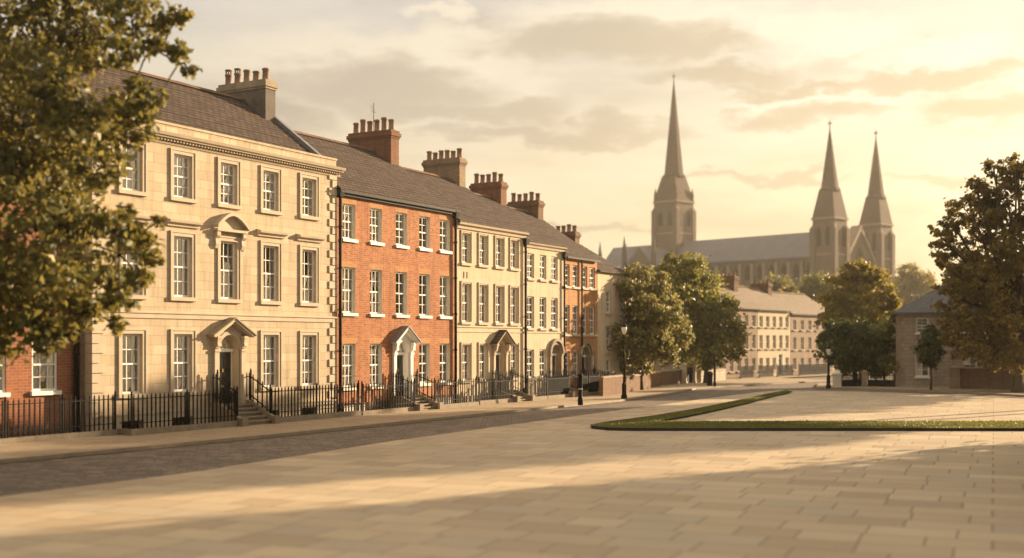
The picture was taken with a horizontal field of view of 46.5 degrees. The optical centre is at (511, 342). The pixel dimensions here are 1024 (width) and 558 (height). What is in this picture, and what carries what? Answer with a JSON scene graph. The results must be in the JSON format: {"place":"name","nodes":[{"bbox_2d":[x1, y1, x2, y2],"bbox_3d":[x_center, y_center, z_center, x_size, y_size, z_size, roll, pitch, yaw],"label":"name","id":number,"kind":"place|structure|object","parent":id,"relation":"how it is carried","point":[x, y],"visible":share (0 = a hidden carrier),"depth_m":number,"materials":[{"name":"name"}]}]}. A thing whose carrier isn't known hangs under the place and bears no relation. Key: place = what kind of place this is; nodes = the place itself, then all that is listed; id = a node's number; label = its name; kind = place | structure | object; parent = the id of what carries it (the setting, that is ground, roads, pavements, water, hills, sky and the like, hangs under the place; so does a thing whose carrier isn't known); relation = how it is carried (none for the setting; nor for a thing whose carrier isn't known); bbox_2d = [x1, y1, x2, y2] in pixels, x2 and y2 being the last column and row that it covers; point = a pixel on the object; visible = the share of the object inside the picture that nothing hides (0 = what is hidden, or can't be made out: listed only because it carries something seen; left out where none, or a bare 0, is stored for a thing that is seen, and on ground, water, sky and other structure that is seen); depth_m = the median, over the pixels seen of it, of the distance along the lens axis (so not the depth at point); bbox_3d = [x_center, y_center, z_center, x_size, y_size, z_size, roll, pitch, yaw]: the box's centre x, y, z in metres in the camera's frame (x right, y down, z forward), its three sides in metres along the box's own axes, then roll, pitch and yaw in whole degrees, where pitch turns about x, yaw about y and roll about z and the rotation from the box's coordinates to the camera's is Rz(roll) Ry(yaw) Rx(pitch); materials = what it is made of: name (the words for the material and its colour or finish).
{"place":"outdoors","nodes":[
{"label":"outdoors","id":0,"kind":"place"},
{"bbox_2d":[0,378,819,458],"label":"pavement","id":1,"kind":"structure","parent":0,"point":[11,450],"depth_m":54.75,"materials":[{"name":"grey stone"}]},
{"bbox_2d":[0,391,118,443],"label":"iron railing","id":2,"kind":"object","parent":1,"relation":"on","point":[6,439],"visible":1,"depth_m":46.54,"materials":[{"name":"metal"}]},
{"bbox_2d":[119,369,238,435],"bbox_3d":[-14.676,2.615,51.906,1.690,2.770,6.478,0,0,30],"label":"iron railing","id":3,"kind":"object","parent":1,"relation":"on","point":[131,430],"visible":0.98,"depth_m":51.50,"materials":[{"name":"metal"}]},
{"bbox_2d":[246,368,360,422],"bbox_3d":[-10.320,2.615,59.596,1.690,2.770,7.069,0,0,30],"label":"iron railing","id":4,"kind":"object","parent":1,"relation":"on","point":[313,416],"visible":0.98,"depth_m":58.39,"materials":[{"name":"metal"}]},
{"bbox_2d":[361,370,415,414],"bbox_3d":[-7.266,2.755,64.990,1.690,2.490,5.080,0,0,30],"label":"iron railing","id":5,"kind":"object","parent":1,"relation":"on","point":[397,385],"visible":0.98,"depth_m":65.00,"materials":[{"name":"metal"}]},
{"bbox_2d":[413,369,478,407],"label":"iron railing","id":6,"kind":"object","parent":1,"relation":"on","point":[460,404],"visible":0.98,"depth_m":70.17,"materials":[{"name":"metal"}]},
{"bbox_2d":[477,367,513,404],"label":"iron railing","id":7,"kind":"object","parent":1,"relation":"on","point":[494,386],"visible":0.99,"depth_m":74.85,"materials":[{"name":"metal"}]},
{"bbox_2d":[508,367,547,399],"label":"iron railing","id":8,"kind":"object","parent":1,"relation":"on","point":[541,397],"visible":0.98,"depth_m":78.97,"materials":[{"name":"metal"}]},
{"bbox_2d":[546,366,569,398],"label":"iron railing","id":9,"kind":"object","parent":1,"relation":"on","point":[557,386],"visible":0.98,"depth_m":82.06,"materials":[{"name":"metal"}]},
{"bbox_2d":[563,366,589,394],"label":"iron railing","id":10,"kind":"object","parent":1,"relation":"on","point":[584,382],"visible":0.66,"depth_m":85.54,"materials":[{"name":"metal"}]},
{"bbox_2d":[582,366,598,394],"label":"iron railing","id":11,"kind":"object","parent":1,"relation":"on","point":[593,383],"visible":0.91,"depth_m":87.11,"materials":[{"name":"metal"}]},
{"bbox_2d":[598,375,622,395],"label":"garden wall","id":12,"kind":"structure","parent":1,"relation":"on","point":[610,385],"depth_m":86.58,"materials":[{"name":"brown brick"}]},
{"bbox_2d":[621,320,626,398],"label":"street lamp","id":13,"kind":"object","parent":1,"relation":"on","point":[624,330],"visible":1,"depth_m":80.84,"materials":[{"name":"black metal"}]},
{"bbox_2d":[625,371,660,392],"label":"garden wall","id":14,"kind":"structure","parent":1,"relation":"on","point":[651,380],"depth_m":97.01,"materials":[{"name":"brown brick"}]},
{"bbox_2d":[660,369,681,385],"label":"garden wall","id":15,"kind":"structure","parent":1,"relation":"on","point":[671,377],"depth_m":108.06,"materials":[{"name":"brown brick"}]},
{"bbox_2d":[698,368,725,381],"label":"garden wall","id":16,"kind":"structure","parent":1,"relation":"on","point":[720,374],"depth_m":119.31,"materials":[{"name":"grey stone"}]},
{"bbox_2d":[0,390,1023,557],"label":"plaza paving","id":17,"kind":"structure","parent":0,"point":[573,487],"depth_m":29.99,"materials":[{"name":"stone"}]},
{"bbox_2d":[590,390,1023,430],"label":"lawn edging kerb","id":18,"kind":"structure","parent":17,"relation":"on","point":[592,426],"depth_m":52.46,"materials":[{"name":"stone"}]},
{"bbox_2d":[594,390,1023,427],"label":"grass","id":19,"kind":"structure","parent":17,"relation":"on","point":[655,421],"depth_m":55.38,"materials":[{"name":"green plant"}]},
{"bbox_2d":[0,375,1023,496],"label":"road","id":20,"kind":"structure","parent":0,"point":[33,476],"depth_m":44.10,"materials":[{"name":"grey asphalt"}]},
{"bbox_2d":[0,381,825,464],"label":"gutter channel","id":21,"kind":"object","parent":20,"relation":"on","point":[339,430],"visible":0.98,"depth_m":51.76,"materials":[{"name":"grey stone"}]},
{"bbox_2d":[0,380,830,463],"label":"kerb","id":22,"kind":"structure","parent":20,"relation":"on","point":[94,452],"depth_m":51.76,"materials":[{"name":"stone"}]},
{"bbox_2d":[816,387,1023,396],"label":"kerb by garden","id":23,"kind":"structure","parent":20,"relation":"on","point":[1020,395],"depth_m":95.23,"materials":[{"name":"stone"}]},
{"bbox_2d":[0,0,1023,295],"label":"sky","id":24,"kind":"structure","parent":0,"point":[569,101],"materials":[{"name":"beige"}]},
{"bbox_2d":[696,374,831,380],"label":"pavement","id":25,"kind":"structure","parent":0,"point":[769,377],"depth_m":130.48,"materials":[{"name":"beige stone"}]},
{"bbox_2d":[758,365,773,377],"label":"iron railing","id":26,"kind":"object","parent":25,"relation":"on","point":[768,371],"visible":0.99,"depth_m":130.93,"materials":[{"name":"metal"}]},
{"bbox_2d":[776,364,793,377],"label":"iron railing","id":27,"kind":"object","parent":25,"relation":"on","point":[782,370],"visible":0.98,"depth_m":134.32,"materials":[{"name":"metal"}]},
{"bbox_2d":[798,363,829,376],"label":"iron railing","id":28,"kind":"object","parent":25,"relation":"on","point":[813,369],"visible":0.85,"depth_m":140.18,"materials":[{"name":"metal"}]},
{"bbox_2d":[816,383,1023,394],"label":"pavement by garden","id":29,"kind":"structure","parent":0,"point":[948,389],"depth_m":96.91,"materials":[{"name":"beige stone"}]},
{"bbox_2d":[842,372,861,386],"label":"iron fence","id":30,"kind":"object","parent":29,"relation":"on","point":[852,382],"visible":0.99,"depth_m":103.06,"materials":[{"name":"black metal"}]},
{"bbox_2d":[811,315,895,379],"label":"dark tree","id":31,"kind":"object","parent":29,"relation":"on","point":[845,336],"visible":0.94,"depth_m":104.87,"materials":[{"name":"green plant"}]},
{"bbox_2d":[868,372,894,386],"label":"iron fence","id":32,"kind":"object","parent":29,"relation":"on","point":[881,382],"visible":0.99,"depth_m":103.06,"materials":[{"name":"black metal"}]},
{"bbox_2d":[866,310,899,379],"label":"tree","id":33,"kind":"object","parent":29,"relation":"on","point":[884,329],"visible":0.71,"depth_m":103.29,"materials":[{"name":"green plant"}]},
{"bbox_2d":[911,323,946,389],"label":"tree","id":34,"kind":"object","parent":29,"relation":"on","point":[931,346],"visible":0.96,"depth_m":95.30,"materials":[{"name":"green plant"}]},
{"bbox_2d":[949,365,960,388],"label":"gate pillar","id":35,"kind":"structure","parent":29,"relation":"on","point":[954,376],"depth_m":97.93,"materials":[{"name":"stone"}]},
{"bbox_2d":[927,152,1023,391],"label":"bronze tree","id":36,"kind":"object","parent":29,"relation":"on","point":[997,300],"visible":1,"depth_m":89.76,"materials":[{"name":"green plant"}]},
{"bbox_2d":[960,367,1023,389],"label":"garden wall","id":37,"kind":"structure","parent":29,"relation":"on","point":[976,378],"depth_m":97.17,"materials":[{"name":"brown brick"}]},
{"bbox_3d":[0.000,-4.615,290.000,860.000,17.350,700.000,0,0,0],"label":"ground","id":38,"kind":"structure","parent":0,"visible":0},
{"bbox_2d":[0,75,79,437],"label":"brick house","id":39,"kind":"structure","parent":38,"relation":"on","point":[57,375],"depth_m":47.94,"materials":[{"name":"red brick"}]},
{"bbox_2d":[0,357,10,396],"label":"window","id":40,"kind":"structure","parent":39,"relation":"in","point":[2,372],"depth_m":46.31,"materials":[{"name":"white paint"}]},
{"bbox_2d":[30,341,61,395],"bbox_3d":[-18.817,0.961,47.949,0.397,2.306,1.440,0,0,30],"label":"window","id":41,"kind":"structure","parent":39,"relation":"in","point":[51,365],"depth_m":48.11,"materials":[{"name":"white paint"}]},
{"bbox_2d":[0,0,202,369],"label":"tree","id":42,"kind":"object","parent":38,"relation":"on","point":[36,158],"visible":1,"depth_m":33.52,"materials":[{"name":"green plant"}]},
{"bbox_2d":[2,37,345,431],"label":"stone house","id":43,"kind":"structure","parent":38,"relation":"on","point":[235,183],"depth_m":56.47,"materials":[{"name":"beige stone"}]},
{"bbox_2d":[117,140,148,196],"bbox_3d":[-16.290,-7.469,50.993,0.400,2.327,1.640,0,0,30],"label":"window","id":44,"kind":"structure","parent":43,"relation":"in","point":[130,185],"depth_m":51.36,"materials":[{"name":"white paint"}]},
{"bbox_2d":[117,328,148,398],"bbox_3d":[-16.324,0.890,51.012,0.477,2.970,1.640,0,0,30],"label":"window","id":45,"kind":"structure","parent":43,"relation":"in","point":[133,335],"depth_m":51.23,"materials":[{"name":"white paint"}]},
{"bbox_2d":[118,227,148,299],"bbox_3d":[-16.324,-3.415,51.012,0.477,3.113,1.640,0,0,30],"label":"window","id":46,"kind":"structure","parent":43,"relation":"in","point":[136,295],"depth_m":51.39,"materials":[{"name":"white paint"}]},
{"bbox_2d":[169,329,196,395],"bbox_3d":[-14.871,0.890,53.577,0.477,2.970,1.640,0,0,30],"label":"window","id":47,"kind":"structure","parent":43,"relation":"in","point":[183,334],"depth_m":53.75,"materials":[{"name":"white paint"}]},
{"bbox_2d":[169,148,197,203],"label":"window","id":48,"kind":"structure","parent":43,"relation":"in","point":[179,164],"depth_m":53.68,"materials":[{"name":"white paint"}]},
{"bbox_2d":[169,230,197,301],"bbox_3d":[-14.871,-3.415,53.577,0.477,3.113,1.640,0,0,30],"label":"window","id":49,"kind":"structure","parent":43,"relation":"in","point":[184,296],"depth_m":53.75,"materials":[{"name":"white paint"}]},
{"bbox_2d":[216,157,242,209],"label":"window","id":50,"kind":"structure","parent":43,"relation":"in","point":[225,172],"depth_m":56.29,"materials":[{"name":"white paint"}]},
{"bbox_2d":[216,236,242,302],"bbox_3d":[-13.385,-3.415,56.124,0.400,3.113,1.640,0,0,30],"label":"window","id":51,"kind":"structure","parent":43,"relation":"in","point":[222,239],"depth_m":56.32,"materials":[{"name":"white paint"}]},
{"bbox_2d":[207,317,256,402],"bbox_3d":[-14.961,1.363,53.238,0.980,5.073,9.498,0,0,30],"label":"doorway","id":52,"kind":"structure","parent":43,"relation":"in","point":[229,345],"depth_m":56.58,"materials":[{"name":"stone"}]},
{"bbox_2d":[259,165,283,215],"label":"window","id":53,"kind":"structure","parent":43,"relation":"in","point":[267,179],"depth_m":58.87,"materials":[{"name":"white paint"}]},
{"bbox_2d":[259,240,283,304],"bbox_3d":[-11.965,-3.415,58.708,0.477,3.113,1.640,0,0,30],"label":"window","id":54,"kind":"structure","parent":43,"relation":"in","point":[270,244],"depth_m":59.08,"materials":[{"name":"white paint"}]},
{"bbox_2d":[259,330,283,390],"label":"window","id":55,"kind":"structure","parent":43,"relation":"in","point":[270,334],"depth_m":59.00,"materials":[{"name":"white paint"}]},
{"bbox_2d":[299,172,320,220],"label":"window","id":56,"kind":"structure","parent":43,"relation":"in","point":[306,186],"depth_m":61.43,"materials":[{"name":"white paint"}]},
{"bbox_2d":[299,244,320,306],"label":"window","id":57,"kind":"structure","parent":43,"relation":"in","point":[310,254],"depth_m":61.49,"materials":[{"name":"white paint"}]},
{"bbox_2d":[299,331,320,388],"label":"window","id":58,"kind":"structure","parent":43,"relation":"in","point":[306,338],"depth_m":61.49,"materials":[{"name":"white paint"}]},
{"bbox_2d":[293,103,460,411],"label":"brick house","id":59,"kind":"structure","parent":38,"relation":"on","point":[396,273],"depth_m":68.70,"materials":[{"name":"red brick"}]},
{"bbox_2d":[343,344,355,390],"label":"window","id":60,"kind":"structure","parent":59,"relation":"in","point":[349,365],"depth_m":64.60,"materials":[{"name":"white paint"}]},
{"bbox_2d":[342,204,357,242],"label":"window","id":61,"kind":"structure","parent":59,"relation":"in","point":[347,209],"depth_m":64.36,"materials":[{"name":"white paint"}]},
{"bbox_2d":[342,267,357,315],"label":"window","id":62,"kind":"structure","parent":59,"relation":"in","point":[349,312],"depth_m":64.52,"materials":[{"name":"white paint"}]},
{"bbox_2d":[369,208,384,245],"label":"window","id":63,"kind":"structure","parent":59,"relation":"in","point":[374,213],"depth_m":66.50,"materials":[{"name":"white paint"}]},
{"bbox_2d":[369,269,384,316],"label":"window","id":64,"kind":"structure","parent":59,"relation":"in","point":[376,313],"depth_m":66.65,"materials":[{"name":"white paint"}]},
{"bbox_2d":[370,344,384,388],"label":"window","id":65,"kind":"structure","parent":59,"relation":"in","point":[374,348],"depth_m":66.58,"materials":[{"name":"white paint"}]},
{"bbox_2d":[395,212,409,248],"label":"window","id":66,"kind":"structure","parent":59,"relation":"in","point":[400,217],"depth_m":68.66,"materials":[{"name":"white glass"}]},
{"bbox_2d":[395,272,409,317],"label":"window","id":67,"kind":"structure","parent":59,"relation":"in","point":[401,275],"depth_m":68.81,"materials":[{"name":"white paint"}]},
{"bbox_2d":[389,326,421,396],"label":"doorway","id":68,"kind":"structure","parent":59,"relation":"in","point":[404,341],"depth_m":68.91,"materials":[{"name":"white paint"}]},
{"bbox_2d":[418,216,432,251],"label":"window","id":69,"kind":"structure","parent":59,"relation":"in","point":[423,221],"depth_m":70.79,"materials":[{"name":"white paint"}]},
{"bbox_2d":[418,274,432,318],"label":"window","id":70,"kind":"structure","parent":59,"relation":"in","point":[424,277],"depth_m":70.88,"materials":[{"name":"white paint"}]},
{"bbox_2d":[418,344,432,385],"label":"window","id":71,"kind":"structure","parent":59,"relation":"in","point":[423,348],"depth_m":70.86,"materials":[{"name":"white paint"}]},
{"bbox_2d":[439,343,450,384],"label":"window","id":72,"kind":"structure","parent":59,"relation":"in","point":[444,346],"depth_m":72.88,"materials":[{"name":"white paint"}]},
{"bbox_2d":[439,220,451,253],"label":"window","id":73,"kind":"structure","parent":59,"relation":"in","point":[443,223],"depth_m":72.72,"materials":[{"name":"white paint"}]},
{"bbox_2d":[439,276,451,318],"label":"window","id":74,"kind":"structure","parent":59,"relation":"in","point":[443,279],"depth_m":72.72,"materials":[{"name":"white paint"}]},
{"bbox_2d":[402,148,535,402],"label":"stucco house","id":75,"kind":"structure","parent":38,"relation":"on","point":[492,298],"depth_m":77.95,"materials":[{"name":"paint"}]},
{"bbox_2d":[460,230,472,265],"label":"window","id":76,"kind":"structure","parent":75,"relation":"in","point":[464,237],"depth_m":74.92,"materials":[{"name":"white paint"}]},
{"bbox_2d":[460,281,472,324],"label":"window","id":77,"kind":"structure","parent":75,"relation":"in","point":[465,286],"depth_m":74.93,"materials":[{"name":"white paint"}]},
{"bbox_2d":[461,342,472,382],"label":"window","id":78,"kind":"structure","parent":75,"relation":"in","point":[464,345],"depth_m":74.93,"materials":[{"name":"white paint"}]},
{"bbox_2d":[478,342,488,381],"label":"window","id":79,"kind":"structure","parent":75,"relation":"in","point":[481,345],"depth_m":76.75,"materials":[{"name":"white paint"}]},
{"bbox_2d":[478,233,489,267],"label":"window","id":80,"kind":"structure","parent":75,"relation":"in","point":[481,239],"depth_m":76.75,"materials":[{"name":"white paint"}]},
{"bbox_2d":[478,282,489,324],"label":"window","id":81,"kind":"structure","parent":75,"relation":"in","point":[481,286],"depth_m":76.71,"materials":[{"name":"white glass"}]},
{"bbox_2d":[494,235,505,269],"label":"window","id":82,"kind":"structure","parent":75,"relation":"in","point":[496,237],"depth_m":78.55,"materials":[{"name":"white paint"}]},
{"bbox_2d":[494,284,505,324],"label":"window","id":83,"kind":"structure","parent":75,"relation":"in","point":[497,289],"depth_m":78.47,"materials":[{"name":"white paint"}]},
{"bbox_2d":[490,330,515,391],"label":"doorway","id":84,"kind":"structure","parent":75,"relation":"in","point":[501,344],"depth_m":78.57,"materials":[{"name":"stone"}]},
{"bbox_2d":[509,342,519,379],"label":"window","id":85,"kind":"structure","parent":75,"relation":"in","point":[511,361],"depth_m":80.29,"materials":[{"name":"white paint"}]},
{"bbox_2d":[509,237,520,270],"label":"window","id":86,"kind":"structure","parent":75,"relation":"in","point":[511,241],"depth_m":80.22,"materials":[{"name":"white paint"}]},
{"bbox_2d":[509,285,520,325],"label":"window","id":87,"kind":"structure","parent":75,"relation":"in","point":[512,291],"depth_m":80.28,"materials":[{"name":"white paint"}]},
{"bbox_2d":[457,172,587,396],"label":"stucco house","id":88,"kind":"structure","parent":38,"relation":"on","point":[546,318],"depth_m":84.32,"materials":[{"name":"paint"}]},
{"bbox_2d":[527,253,536,280],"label":"window","id":89,"kind":"structure","parent":88,"relation":"in","point":[529,256],"depth_m":82.24,"materials":[{"name":"white paint"}]},
{"bbox_2d":[527,296,536,329],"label":"window","id":90,"kind":"structure","parent":88,"relation":"in","point":[529,298],"depth_m":82.30,"materials":[{"name":"white glass"}]},
{"bbox_2d":[527,350,536,380],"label":"window","id":91,"kind":"structure","parent":88,"relation":"in","point":[529,352],"depth_m":82.30,"materials":[{"name":"white paint"}]},
{"bbox_2d":[539,297,548,330],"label":"window","id":92,"kind":"structure","parent":88,"relation":"in","point":[542,299],"depth_m":83.86,"materials":[{"name":"white paint"}]},
{"bbox_2d":[551,298,559,330],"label":"window","id":93,"kind":"structure","parent":88,"relation":"in","point":[553,300],"depth_m":85.22,"materials":[{"name":"white paint"}]},
{"bbox_2d":[548,338,564,377],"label":"doorway","id":94,"kind":"structure","parent":88,"relation":"in","point":[556,350],"depth_m":85.60,"materials":[{"name":"stone"}]},
{"bbox_2d":[507,192,600,391],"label":"brick house","id":95,"kind":"structure","parent":38,"relation":"on","point":[581,307],"depth_m":89.61,"materials":[{"name":"brick"}]},
{"bbox_2d":[579,341,593,375],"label":"doorway","id":96,"kind":"structure","parent":95,"relation":"in","point":[586,350],"depth_m":89.79,"materials":[{"name":"stone"}]},
{"bbox_2d":[546,224,637,376],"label":"stucco house","id":97,"kind":"structure","parent":38,"relation":"on","point":[610,304],"depth_m":93.39,"materials":[{"name":"white paint"}]},
{"bbox_2d":[607,262,695,389],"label":"tree","id":98,"kind":"object","parent":38,"relation":"on","point":[652,309],"visible":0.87,"depth_m":94.32,"materials":[{"name":"green plant"}]},
{"bbox_2d":[642,271,758,379],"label":"brick house","id":99,"kind":"structure","parent":38,"relation":"on","point":[749,309],"depth_m":130.61,"materials":[{"name":"white paint"}]},
{"bbox_2d":[654,251,752,382],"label":"green tree","id":100,"kind":"object","parent":38,"relation":"on","point":[701,305],"visible":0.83,"depth_m":110.75,"materials":[{"name":"green plant"}]},
{"bbox_2d":[598,73,894,292],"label":"cathedral","id":101,"kind":"structure","parent":38,"relation":"on","point":[830,241],"depth_m":308.15,"materials":[{"name":"stone"}]},
{"bbox_2d":[717,273,791,376],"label":"stucco house","id":102,"kind":"structure","parent":38,"relation":"on","point":[773,331],"depth_m":135.35,"materials":[{"name":"white paint"}]},
{"bbox_2d":[762,271,800,292],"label":"hill tree","id":103,"kind":"object","parent":38,"relation":"on","point":[781,284],"visible":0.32,"depth_m":182.21,"materials":[{"name":"green plant"}]},
{"bbox_2d":[750,280,834,374],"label":"brick house","id":104,"kind":"structure","parent":38,"relation":"on","point":[806,310],"depth_m":141.68,"materials":[{"name":"white paint"}]},
{"bbox_2d":[797,270,839,306],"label":"hill tree","id":105,"kind":"object","parent":38,"relation":"on","point":[813,286],"visible":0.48,"depth_m":196.90,"materials":[{"name":"green plant"}]},
{"bbox_2d":[811,259,902,379],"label":"golden tree","id":106,"kind":"object","parent":38,"relation":"on","point":[852,291],"visible":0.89,"depth_m":121.10,"materials":[{"name":"green plant"}]},
{"bbox_2d":[889,262,940,307],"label":"hill tree","id":107,"kind":"object","parent":38,"relation":"on","point":[910,282],"visible":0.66,"depth_m":264.29,"materials":[{"name":"green plant"}]},
{"bbox_2d":[889,282,1023,386],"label":"slate roofed house","id":108,"kind":"structure","parent":38,"relation":"on","point":[915,317],"depth_m":102.31,"materials":[{"name":"grey stone"}]},
{"bbox_2d":[915,318,927,334],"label":"window","id":109,"kind":"structure","parent":108,"relation":"in","point":[921,323],"depth_m":102.32,"materials":[{"name":"white paint"}]},
{"bbox_2d":[914,352,929,377],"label":"window","id":110,"kind":"structure","parent":108,"relation":"in","point":[921,371],"depth_m":102.32,"materials":[{"name":"grey glass"}]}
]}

